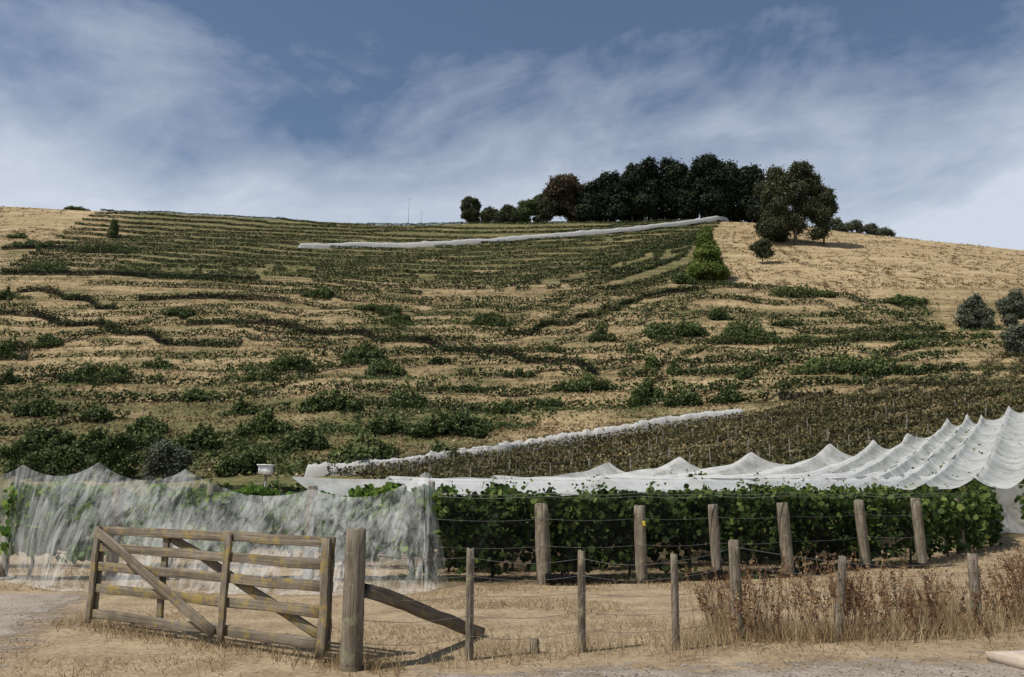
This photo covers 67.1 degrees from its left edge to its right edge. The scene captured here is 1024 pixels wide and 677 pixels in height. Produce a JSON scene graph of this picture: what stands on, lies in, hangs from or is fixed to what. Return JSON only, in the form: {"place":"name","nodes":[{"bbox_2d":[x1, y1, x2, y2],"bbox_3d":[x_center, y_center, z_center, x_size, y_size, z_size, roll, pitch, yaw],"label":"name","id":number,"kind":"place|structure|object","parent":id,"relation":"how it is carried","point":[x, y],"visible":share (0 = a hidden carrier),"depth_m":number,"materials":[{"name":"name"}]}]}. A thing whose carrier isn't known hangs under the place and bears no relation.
{"place":"outdoors","nodes":[
{"label":"outdoors","id":0,"kind":"place"},
{"bbox_2d":[0,593,100,666],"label":"gravel driveway","id":1,"kind":"structure","parent":0,"point":[33,601],"depth_m":11.42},
{"bbox_2d":[0,206,1023,676],"bbox_3d":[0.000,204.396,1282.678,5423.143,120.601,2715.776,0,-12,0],"label":"hillside ground","id":2,"kind":"structure","parent":0,"point":[84,644],"depth_m":103.54,"materials":[{"name":"plant"}]},
{"bbox_2d":[0,432,46,479],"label":"olive tree","id":3,"kind":"object","parent":2,"relation":"on","point":[20,448],"visible":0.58,"depth_m":78.26,"materials":[{"name":"green plant"}]},
{"bbox_2d":[18,446,55,481],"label":"olive tree","id":4,"kind":"object","parent":2,"relation":"on","point":[35,471],"visible":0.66,"depth_m":76.16,"materials":[{"name":"green plant"}]},
{"bbox_2d":[9,393,68,417],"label":"shrub","id":5,"kind":"object","parent":2,"relation":"on","point":[42,409],"visible":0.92,"depth_m":99.03,"materials":[{"name":"green plant"}]},
{"bbox_2d":[19,422,78,449],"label":"shrub","id":6,"kind":"object","parent":2,"relation":"on","point":[52,437],"visible":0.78,"depth_m":87.88,"materials":[{"name":"green plant"}]},
{"bbox_2d":[0,478,113,579],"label":"grape vine","id":7,"kind":"object","parent":2,"relation":"on","point":[37,516],"visible":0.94,"depth_m":15.33,"materials":[{"name":"green plant"}]},
{"bbox_2d":[45,443,99,482],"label":"olive tree","id":8,"kind":"object","parent":2,"relation":"on","point":[64,464],"visible":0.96,"depth_m":75.15,"materials":[{"name":"green plant"}]},
{"bbox_2d":[67,426,109,453],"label":"shrub","id":9,"kind":"object","parent":2,"relation":"on","point":[83,441],"visible":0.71,"depth_m":85.52,"materials":[{"name":"green plant"}]},
{"bbox_2d":[76,402,114,421],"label":"shrub","id":10,"kind":"object","parent":2,"relation":"on","point":[96,412],"visible":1,"depth_m":95.39,"materials":[{"name":"green plant"}]},
{"bbox_2d":[55,362,139,383],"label":"shrub","id":11,"kind":"object","parent":2,"relation":"on","point":[89,370],"visible":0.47,"depth_m":114.32,"materials":[{"name":"green plant"}]},
{"bbox_2d":[66,241,139,253],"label":"shrub","id":12,"kind":"object","parent":2,"relation":"on","point":[109,246],"visible":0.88,"depth_m":231.40,"materials":[{"name":"green plant"}]},
{"bbox_2d":[79,429,144,482],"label":"olive tree","id":13,"kind":"object","parent":2,"relation":"on","point":[107,463],"visible":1,"depth_m":73.87,"materials":[{"name":"green plant"}]},
{"bbox_2d":[104,487,124,580],"bbox_3d":[-7.939,4.014,15.406,0.244,2.053,0.236,0,-12,0],"label":"vineyard end post","id":14,"kind":"object","parent":2,"relation":"on","point":[117,511],"visible":0.62,"depth_m":15.41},
{"bbox_2d":[37,482,207,531],"bbox_3d":[-10.018,6.426,29.251,16.225,1.906,1.748,0,-12,0],"label":"grape vine row","id":15,"kind":"object","parent":2,"relation":"on","point":[128,513],"visible":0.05,"depth_m":29.21,"materials":[{"name":"green plant"}]},
{"bbox_2d":[124,414,168,434],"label":"shrub","id":16,"kind":"object","parent":2,"relation":"on","point":[139,425],"visible":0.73,"depth_m":92.54,"materials":[{"name":"green plant"}]},
{"bbox_2d":[131,423,168,449],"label":"shrub","id":17,"kind":"object","parent":2,"relation":"on","point":[148,435],"visible":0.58,"depth_m":86.28,"materials":[{"name":"green plant"}]},
{"bbox_2d":[135,438,196,482],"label":"olive tree","id":18,"kind":"object","parent":2,"relation":"on","point":[166,461],"visible":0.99,"depth_m":72.19,"materials":[{"name":"green plant"}]},
{"bbox_2d":[172,421,223,451],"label":"shrub","id":19,"kind":"object","parent":2,"relation":"on","point":[198,438],"visible":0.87,"depth_m":84.48,"materials":[{"name":"green plant"}]},
{"bbox_2d":[144,482,278,579],"bbox_3d":[-6.062,3.888,15.431,2.546,2.020,0.911,0,-12,0],"label":"grape vine","id":20,"kind":"object","parent":2,"relation":"on","point":[186,503],"visible":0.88,"depth_m":15.40,"materials":[{"name":"green plant"}]},
{"bbox_2d":[39,610,406,676],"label":"dry grass","id":21,"kind":"structure","parent":2,"relation":"on","point":[145,632],"depth_m":8.45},
{"bbox_2d":[0,488,459,567],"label":"grape vine row","id":22,"kind":"object","parent":2,"relation":"on","point":[284,526],"visible":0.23,"depth_m":18.05,"materials":[{"name":"green plant"}]},
{"bbox_2d":[217,395,258,417],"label":"shrub","id":23,"kind":"object","parent":2,"relation":"on","point":[239,407],"visible":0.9,"depth_m":99.65,"materials":[{"name":"green plant"}]},
{"bbox_2d":[209,443,270,477],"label":"shrub","id":24,"kind":"object","parent":2,"relation":"on","point":[245,463],"visible":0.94,"depth_m":73.47,"materials":[{"name":"green plant"}]},
{"bbox_2d":[231,407,297,436],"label":"shrub","id":25,"kind":"object","parent":2,"relation":"on","point":[263,422],"visible":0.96,"depth_m":88.61,"materials":[{"name":"green plant"}]},
{"bbox_2d":[265,351,318,372],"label":"shrub","id":26,"kind":"object","parent":2,"relation":"on","point":[290,361],"visible":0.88,"depth_m":120.13,"materials":[{"name":"green plant"}]},
{"bbox_2d":[275,425,331,453],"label":"shrub","id":27,"kind":"object","parent":2,"relation":"on","point":[305,437],"visible":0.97,"depth_m":82.89,"materials":[{"name":"green plant"}]},
{"bbox_2d":[302,486,317,579],"bbox_3d":[-4.031,3.998,15.410,0.218,2.087,0.222,5,-13,-24],"label":"vineyard end post","id":28,"kind":"object","parent":2,"relation":"on","point":[311,518],"visible":0.66,"depth_m":15.39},
{"bbox_2d":[296,388,363,413],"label":"shrub","id":29,"kind":"object","parent":2,"relation":"on","point":[315,403],"visible":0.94,"depth_m":98.54,"materials":[{"name":"green plant"}]},
{"bbox_2d":[340,527,365,671],"bbox_3d":[-1.526,2.622,7.452,0.226,1.571,0.259,0,-12,0],"label":"gate post","id":30,"kind":"object","parent":2,"relation":"on","point":[352,634],"visible":0.94,"depth_m":7.38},
{"bbox_2d":[85,526,335,657],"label":"wooden farm gate","id":31,"kind":"structure","parent":30,"relation":"attached to","point":[318,641],"depth_m":8.59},
{"bbox_2d":[364,584,484,637],"bbox_3d":[-0.892,2.966,8.315,0.125,0.148,2.153,-7,-32,30],"label":"gate post strut","id":32,"kind":"object","parent":30,"relation":"attached to","point":[422,610],"visible":0.88,"depth_m":8.09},
{"bbox_2d":[320,428,404,465],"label":"shrub","id":33,"kind":"object","parent":2,"relation":"on","point":[360,452],"visible":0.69,"depth_m":72.72,"materials":[{"name":"green plant"}]},
{"bbox_2d":[1,209,724,294],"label":"vineyard rows","id":34,"kind":"object","parent":2,"relation":"on","point":[658,246],"visible":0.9,"depth_m":236.71,"materials":[{"name":"plant"}]},
{"bbox_2d":[340,341,391,363],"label":"shrub","id":35,"kind":"object","parent":2,"relation":"on","point":[361,351],"visible":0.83,"depth_m":127.79,"materials":[{"name":"green plant"}]},
{"bbox_2d":[316,481,433,579],"bbox_3d":[-2.730,3.885,15.431,2.360,2.025,0.896,0,-12,0],"label":"grape vine","id":36,"kind":"object","parent":2,"relation":"on","point":[374,514],"visible":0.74,"depth_m":15.34,"materials":[{"name":"green plant"}]},
{"bbox_2d":[357,413,407,436],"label":"shrub","id":37,"kind":"object","parent":2,"relation":"on","point":[378,425],"visible":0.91,"depth_m":87.46,"materials":[{"name":"green plant"}]},
{"bbox_2d":[364,359,406,375],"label":"shrub","id":38,"kind":"object","parent":2,"relation":"on","point":[375,365],"visible":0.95,"depth_m":119.91,"materials":[{"name":"green plant"}]},
{"bbox_2d":[389,388,428,407],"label":"shrub","id":39,"kind":"object","parent":2,"relation":"on","point":[400,395],"visible":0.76,"depth_m":103.41,"materials":[{"name":"green plant"}]},
{"bbox_2d":[0,245,834,400],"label":"black bird netting","id":40,"kind":"object","parent":2,"relation":"on","point":[363,332],"visible":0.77,"depth_m":154.62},
{"bbox_2d":[404,407,492,438],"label":"shrub","id":41,"kind":"object","parent":2,"relation":"on","point":[466,425],"visible":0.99,"depth_m":86.49,"materials":[{"name":"green plant"}]},
{"bbox_2d":[459,195,481,222],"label":"poplar tree","id":42,"kind":"object","parent":2,"relation":"on","point":[470,212],"visible":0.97,"depth_m":315.98,"materials":[{"name":"green plant"}]},
{"bbox_2d":[211,484,758,548],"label":"grapevines","id":43,"kind":"object","parent":2,"relation":"on","point":[227,488],"visible":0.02,"depth_m":24.58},
{"bbox_2d":[0,243,1005,435],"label":"terrace vine rows","id":44,"kind":"object","parent":2,"relation":"on","point":[853,337],"visible":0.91,"depth_m":132.11,"materials":[{"name":"plant"}]},
{"bbox_2d":[3,210,1008,477],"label":"vineyard trellis posts","id":45,"kind":"object","parent":2,"relation":"on","point":[543,398],"visible":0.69,"depth_m":83.19,"materials":[{"name":"brown wood"}]},
{"bbox_2d":[1,216,1023,470],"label":"grapevines","id":46,"kind":"object","parent":45,"relation":"attached to","point":[569,380],"visible":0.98,"depth_m":83.33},
{"bbox_2d":[0,207,1023,477],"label":"hillside dry grass tufts","id":47,"kind":"object","parent":2,"relation":"on","point":[462,439],"visible":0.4,"depth_m":109.90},
{"bbox_2d":[0,208,1023,477],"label":"hillside scrub foliage","id":48,"kind":"object","parent":2,"relation":"on","point":[228,436],"visible":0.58,"depth_m":101.63,"materials":[{"name":"green plant"}]},
{"bbox_2d":[0,579,1023,676],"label":"dry grass","id":49,"kind":"structure","parent":2,"relation":"on","point":[443,628],"depth_m":8.92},
{"bbox_2d":[0,205,1023,304],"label":"hillside tall grass tufts","id":50,"kind":"object","parent":2,"relation":"on","point":[825,284],"visible":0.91,"depth_m":232.52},
{"bbox_2d":[298,216,728,248],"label":"white netted vine row","id":51,"kind":"object","parent":2,"relation":"on","point":[512,238],"visible":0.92,"depth_m":267.93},
{"bbox_2d":[304,408,743,476],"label":"white netted vine row","id":52,"kind":"object","parent":2,"relation":"on","point":[315,470],"visible":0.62,"depth_m":76.62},
{"bbox_2d":[509,198,538,222],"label":"broadleaf tree","id":53,"kind":"object","parent":2,"relation":"on","point":[525,210],"visible":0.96,"depth_m":315.27,"materials":[{"name":"green plant"}]},
{"bbox_2d":[535,502,551,584],"bbox_3d":[0.604,4.011,14.664,0.299,1.766,0.271,11,-16,-44],"label":"vineyard end post","id":54,"kind":"object","parent":2,"relation":"on","point":[542,539],"visible":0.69,"depth_m":14.61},
{"bbox_2d":[438,490,979,548],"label":"trellis wires","id":55,"kind":"object","parent":54,"relation":"attached to","point":[680,519],"visible":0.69,"depth_m":15.19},
{"bbox_2d":[531,192,558,222],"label":"broadleaf tree","id":56,"kind":"object","parent":2,"relation":"on","point":[546,208],"visible":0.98,"depth_m":314.83,"materials":[{"name":"green plant"}]},
{"bbox_2d":[542,173,590,221],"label":"rusty cypress tree","id":57,"kind":"object","parent":2,"relation":"on","point":[560,188],"visible":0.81,"depth_m":317.05,"materials":[{"name":"brown plant"}]},
{"bbox_2d":[549,372,618,392],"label":"shrub","id":58,"kind":"object","parent":2,"relation":"on","point":[588,379],"visible":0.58,"depth_m":107.68,"materials":[{"name":"green plant"}]},
{"bbox_2d":[571,186,602,221],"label":"cypress tree","id":59,"kind":"object","parent":2,"relation":"on","point":[588,204],"visible":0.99,"depth_m":314.74,"materials":[{"name":"green plant"}]},
{"bbox_2d":[594,170,615,221],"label":"macrocarpa conifer tree","id":60,"kind":"object","parent":2,"relation":"on","point":[604,179],"visible":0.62,"depth_m":316.14,"materials":[{"name":"green plant"}]},
{"bbox_2d":[600,170,633,220],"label":"macrocarpa conifer tree","id":61,"kind":"object","parent":2,"relation":"on","point":[619,208],"visible":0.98,"depth_m":313.71,"materials":[{"name":"green plant"}]},
{"bbox_2d":[634,505,647,579],"bbox_3d":[2.491,4.086,14.926,0.240,1.705,0.223,0,-12,0],"label":"vineyard end post","id":62,"kind":"object","parent":2,"relation":"on","point":[641,572],"visible":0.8,"depth_m":14.88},
{"bbox_2d":[625,156,663,220],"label":"macrocarpa conifer tree","id":63,"kind":"object","parent":2,"relation":"on","point":[643,188],"visible":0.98,"depth_m":315.26,"materials":[{"name":"green plant"}]},
{"bbox_2d":[627,375,664,406],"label":"shrub","id":64,"kind":"object","parent":2,"relation":"on","point":[644,391],"visible":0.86,"depth_m":100.70,"materials":[{"name":"green plant"}]},
{"bbox_2d":[275,414,1023,540],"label":"canopy vine rows","id":65,"kind":"object","parent":2,"relation":"on","point":[886,523],"visible":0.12,"depth_m":27.29,"materials":[{"name":"green plant"}]},
{"bbox_2d":[469,496,831,579],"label":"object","id":66,"kind":"object","parent":2,"relation":"on","point":[624,538],"visible":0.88,"depth_m":15.15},
{"bbox_2d":[394,475,912,581],"bbox_3d":[3.790,4.036,16.667,12.688,2.229,2.323,4,-12,-19],"label":"grape vine row","id":67,"kind":"object","parent":2,"relation":"on","point":[809,513],"visible":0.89,"depth_m":15.78,"materials":[{"name":"plant"}]},
{"bbox_2d":[433,482,889,571],"bbox_3d":[4.176,4.492,18.548,12.656,2.092,2.218,4,-12,-18],"label":"grape vine row","id":68,"kind":"object","parent":2,"relation":"on","point":[651,539],"visible":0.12,"depth_m":17.77,"materials":[{"name":"green plant"}]},
{"bbox_2d":[647,163,676,220],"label":"macrocarpa conifer tree","id":69,"kind":"object","parent":2,"relation":"on","point":[659,177],"visible":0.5,"depth_m":317.29,"materials":[{"name":"green plant"}]},
{"bbox_2d":[365,549,973,584],"bbox_3d":[7.449,5.324,18.942,22.623,0.425,5.015,7,-13,-29],"label":"green grass patch","id":70,"kind":"object","parent":2,"relation":"on","point":[428,578],"visible":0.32,"depth_m":15.33,"materials":[{"name":"green plant"}]},
{"bbox_2d":[657,156,683,220],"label":"macrocarpa conifer tree","id":71,"kind":"object","parent":2,"relation":"on","point":[665,162],"visible":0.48,"depth_m":319.62,"materials":[{"name":"green plant"}]},
{"bbox_2d":[323,351,1023,478],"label":"vine rows","id":72,"kind":"object","parent":2,"relation":"on","point":[516,471],"visible":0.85,"depth_m":69.19,"materials":[{"name":"green plant"}]},
{"bbox_2d":[644,316,710,338],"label":"shrub","id":73,"kind":"object","parent":2,"relation":"on","point":[687,328],"visible":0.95,"depth_m":141.24,"materials":[{"name":"green plant"}]},
{"bbox_2d":[662,158,699,220],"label":"macrocarpa conifer tree","id":74,"kind":"object","parent":2,"relation":"on","point":[679,171],"visible":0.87,"depth_m":316.11,"materials":[{"name":"green plant"}]},
{"bbox_2d":[664,382,704,407],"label":"shrub","id":75,"kind":"object","parent":2,"relation":"on","point":[691,398],"visible":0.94,"depth_m":94.85,"materials":[{"name":"green plant"}]},
{"bbox_2d":[675,156,706,218],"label":"macrocarpa conifer tree","id":76,"kind":"object","parent":2,"relation":"on","point":[690,173],"visible":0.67,"depth_m":315.68,"materials":[{"name":"green plant"}]},
{"bbox_2d":[362,539,1022,660],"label":"wire fence","id":77,"kind":"object","parent":2,"relation":"on","point":[735,567],"visible":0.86,"depth_m":8.35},
{"bbox_2d":[688,151,727,217],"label":"macrocarpa conifer tree","id":78,"kind":"object","parent":2,"relation":"on","point":[710,194],"visible":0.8,"depth_m":314.58,"materials":[{"name":"green plant"}]},
{"bbox_2d":[685,225,731,280],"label":"young conifer tree","id":79,"kind":"object","parent":2,"relation":"on","point":[707,263],"visible":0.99,"depth_m":199.29,"materials":[{"name":"green plant"}]},
{"bbox_2d":[708,504,721,570],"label":"vineyard end post","id":80,"kind":"object","parent":2,"relation":"on","point":[714,537],"visible":0.77,"depth_m":15.47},
{"bbox_2d":[702,152,736,217],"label":"macrocarpa conifer tree","id":81,"kind":"object","parent":2,"relation":"on","point":[723,182],"visible":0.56,"depth_m":315.69,"materials":[{"name":"green plant"}]},
{"bbox_2d":[716,158,746,221],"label":"macrocarpa conifer tree","id":82,"kind":"object","parent":2,"relation":"on","point":[734,173],"visible":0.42,"depth_m":318.74,"materials":[{"name":"green plant"}]},
{"bbox_2d":[545,563,929,585],"bbox_3d":[5.077,4.787,15.834,9.464,0.288,0.964,5,-13,-22],"label":"gathered black net","id":83,"kind":"object","parent":2,"relation":"on","point":[571,580],"visible":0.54,"depth_m":14.98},
{"bbox_2d":[721,159,757,221],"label":"macrocarpa conifer tree","id":84,"kind":"object","parent":2,"relation":"on","point":[745,195],"visible":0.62,"depth_m":318.04,"materials":[{"name":"green plant"}]},
{"bbox_2d":[710,316,781,344],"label":"shrub","id":85,"kind":"object","parent":2,"relation":"on","point":[743,331],"visible":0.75,"depth_m":138.10,"materials":[{"name":"green plant"}]},
{"bbox_2d":[734,162,761,222],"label":"macrocarpa conifer tree","id":86,"kind":"object","parent":2,"relation":"on","point":[749,180],"visible":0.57,"depth_m":317.34,"materials":[{"name":"green plant"}]},
{"bbox_2d":[749,238,774,263],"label":"eucalyptus tree","id":87,"kind":"object","parent":2,"relation":"on","point":[760,248],"visible":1,"depth_m":229.32,"materials":[{"name":"green plant"}]},
{"bbox_2d":[777,502,794,573],"bbox_3d":[5.668,4.274,15.968,0.291,1.739,0.242,0,-12,0],"label":"vineyard end post","id":88,"kind":"object","parent":2,"relation":"on","point":[784,528],"visible":0.7,"depth_m":15.92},
{"bbox_2d":[752,159,836,244],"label":"eucalyptus tree","id":89,"kind":"object","parent":2,"relation":"on","point":[800,181],"visible":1,"depth_m":266.38,"materials":[{"name":"green plant"}]},
{"bbox_2d":[767,282,838,297],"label":"shrub","id":90,"kind":"object","parent":2,"relation":"on","point":[785,292],"visible":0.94,"depth_m":180.71,"materials":[{"name":"green plant"}]},
{"bbox_2d":[786,351,854,374],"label":"shrub","id":91,"kind":"object","parent":2,"relation":"on","point":[820,361],"visible":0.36,"depth_m":109.84,"materials":[{"name":"green plant"}]},
{"bbox_2d":[854,499,871,564],"bbox_3d":[8.142,4.640,17.898,0.234,1.785,0.241,10,-16,-41],"label":"vineyard end post","id":92,"kind":"object","parent":2,"relation":"on","point":[863,542],"visible":0.76,"depth_m":17.85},
{"bbox_2d":[833,353,915,374],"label":"shrub","id":93,"kind":"object","parent":2,"relation":"on","point":[878,362],"visible":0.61,"depth_m":106.23,"materials":[{"name":"green plant"}]},
{"bbox_2d":[822,431,1000,490],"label":"canopy support posts","id":94,"kind":"object","parent":2,"relation":"on","point":[903,467],"visible":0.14,"depth_m":35.03,"materials":[{"name":"wood"}]},
{"bbox_2d":[293,406,1023,496],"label":"white net canopy","id":95,"kind":"object","parent":94,"relation":"attached to","point":[637,480],"visible":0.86,"depth_m":29.95,"materials":[{"name":"fabric"}]},
{"bbox_2d":[910,498,927,563],"bbox_3d":[9.453,4.625,17.900,0.241,1.827,0.231,0,-12,0],"label":"vineyard end post","id":96,"kind":"object","parent":2,"relation":"on","point":[920,542],"visible":0.81,"depth_m":17.86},
{"bbox_2d":[891,479,1005,562],"bbox_3d":[14.248,5.449,24.114,1.883,2.408,15.378,-9,-14,36],"label":"grape vine row","id":97,"kind":"object","parent":2,"relation":"on","point":[979,524],"visible":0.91,"depth_m":20.80,"materials":[{"name":"green plant"}]},
{"bbox_2d":[950,292,999,330],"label":"olive tree","id":98,"kind":"object","parent":2,"relation":"on","point":[978,314],"visible":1,"depth_m":142.33,"materials":[{"name":"green plant"}]},
{"bbox_2d":[983,481,1023,533],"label":"white side net","id":99,"kind":"object","parent":2,"relation":"on","point":[1013,521],"visible":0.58,"depth_m":27.57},
{"bbox_2d":[994,287,1023,325],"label":"olive tree","id":100,"kind":"object","parent":2,"relation":"on","point":[1010,307],"visible":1,"depth_m":143.27,"materials":[{"name":"green plant"}]},
{"bbox_2d":[996,322,1023,357],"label":"olive tree","id":101,"kind":"object","parent":2,"relation":"on","point":[1012,337],"visible":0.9,"depth_m":115.73,"materials":[{"name":"green plant"}]},
{"bbox_2d":[0,0,1023,249],"label":"sky","id":102,"kind":"structure","parent":0,"point":[339,111],"materials":[{"name":"blue"}]},
{"bbox_2d":[1,539,1023,591],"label":"dry grass","id":103,"kind":"structure","parent":0,"point":[453,570],"depth_m":16.48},
{"bbox_2d":[412,652,1023,676],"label":"dirt road","id":104,"kind":"structure","parent":0,"point":[865,671],"depth_m":7.23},
{"bbox_2d":[0,607,1022,676],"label":"loose stones","id":105,"kind":"object","parent":104,"relation":"on","point":[808,675],"visible":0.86,"depth_m":7.39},
{"bbox_2d":[332,590,1023,676],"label":"dry grass","id":106,"kind":"structure","parent":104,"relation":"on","point":[922,627],"depth_m":8.71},
{"bbox_2d":[684,543,1023,649],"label":"tall dry weeds","id":107,"kind":"object","parent":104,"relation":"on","point":[851,593],"visible":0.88,"depth_m":9.29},
{"bbox_2d":[985,649,1023,669],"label":"concrete slab","id":108,"kind":"structure","parent":104,"relation":"on","point":[1013,658],"depth_m":7.53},
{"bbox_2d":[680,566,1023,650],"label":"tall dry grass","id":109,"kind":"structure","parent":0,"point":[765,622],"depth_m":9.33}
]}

